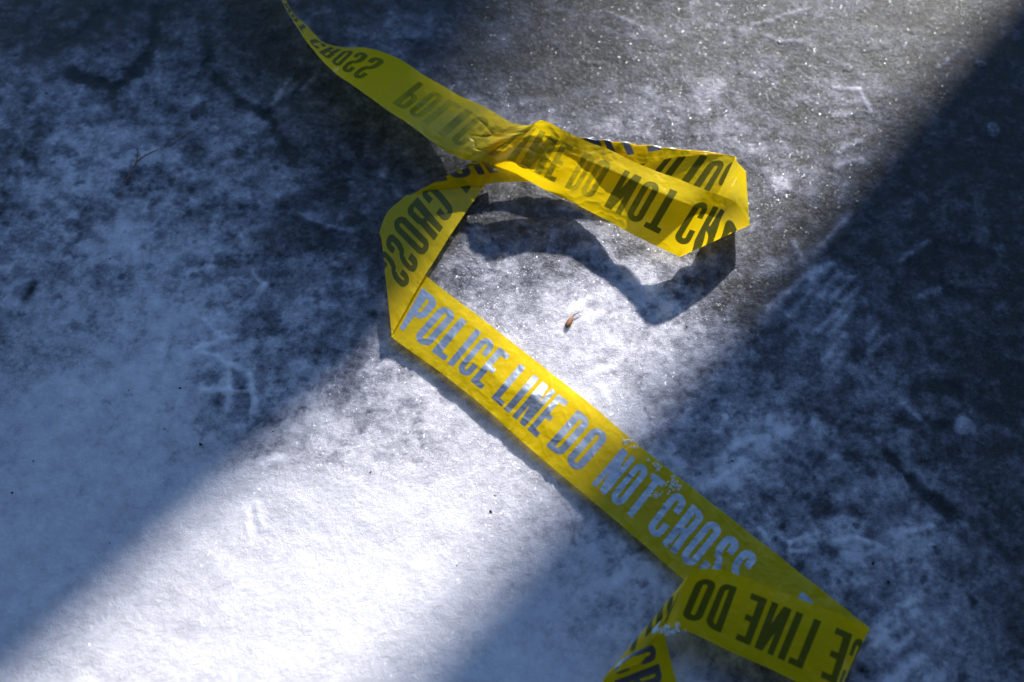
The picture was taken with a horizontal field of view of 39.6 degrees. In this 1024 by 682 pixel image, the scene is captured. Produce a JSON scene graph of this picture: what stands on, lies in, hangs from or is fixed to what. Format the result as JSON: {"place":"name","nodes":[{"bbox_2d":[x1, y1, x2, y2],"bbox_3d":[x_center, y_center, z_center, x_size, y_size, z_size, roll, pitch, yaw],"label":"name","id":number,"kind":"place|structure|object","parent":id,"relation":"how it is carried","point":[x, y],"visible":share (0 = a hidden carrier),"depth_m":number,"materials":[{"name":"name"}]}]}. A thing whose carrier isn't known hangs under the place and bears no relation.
{"place":"outdoors","nodes":[
{"label":"outdoors","id":0,"kind":"place"},
{"bbox_2d":[0,0,1023,681],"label":"snow ground","id":1,"kind":"structure","parent":0,"point":[834,370],"depth_m":1.42,"materials":[{"name":"white snow"}]},
{"bbox_2d":[123,124,204,182],"bbox_3d":[-0.385,-0.211,1.543,0.027,0.004,0.112,40,67,20],"label":"twig","id":2,"kind":"object","parent":1,"relation":"on","point":[137,160],"visible":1,"depth_m":1.54,"materials":[{"name":"brown wood"}]},
{"bbox_2d":[565,310,582,327],"bbox_3d":[0.062,-0.023,1.430,0.009,0.003,0.026,25,63,13],"label":"seed husk","id":3,"kind":"object","parent":1,"relation":"on","point":[569,321],"visible":1,"depth_m":1.43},
{"bbox_2d":[282,0,869,681],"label":"barrier tape","id":4,"kind":"object","parent":1,"relation":"on","point":[740,590],"visible":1,"depth_m":1.41,"materials":[{"name":"yellow plastic"}]},
{"bbox_2d":[656,622,680,635],"bbox_3d":[0.141,0.254,1.249,0.028,0.001,0.011,-10,60,-5],"label":"snow crumb","id":5,"kind":"object","parent":4,"relation":"on","point":[665,627],"visible":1,"depth_m":1.25,"materials":[{"name":"white snow"}]},
{"bbox_2d":[664,476,679,491],"bbox_3d":[0.149,0.138,1.332,0.015,0.001,0.026,31,65,16],"label":"snow crumb","id":6,"kind":"object","parent":4,"relation":"on","point":[673,484],"visible":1,"depth_m":1.33,"materials":[{"name":"white snow"}]}
]}

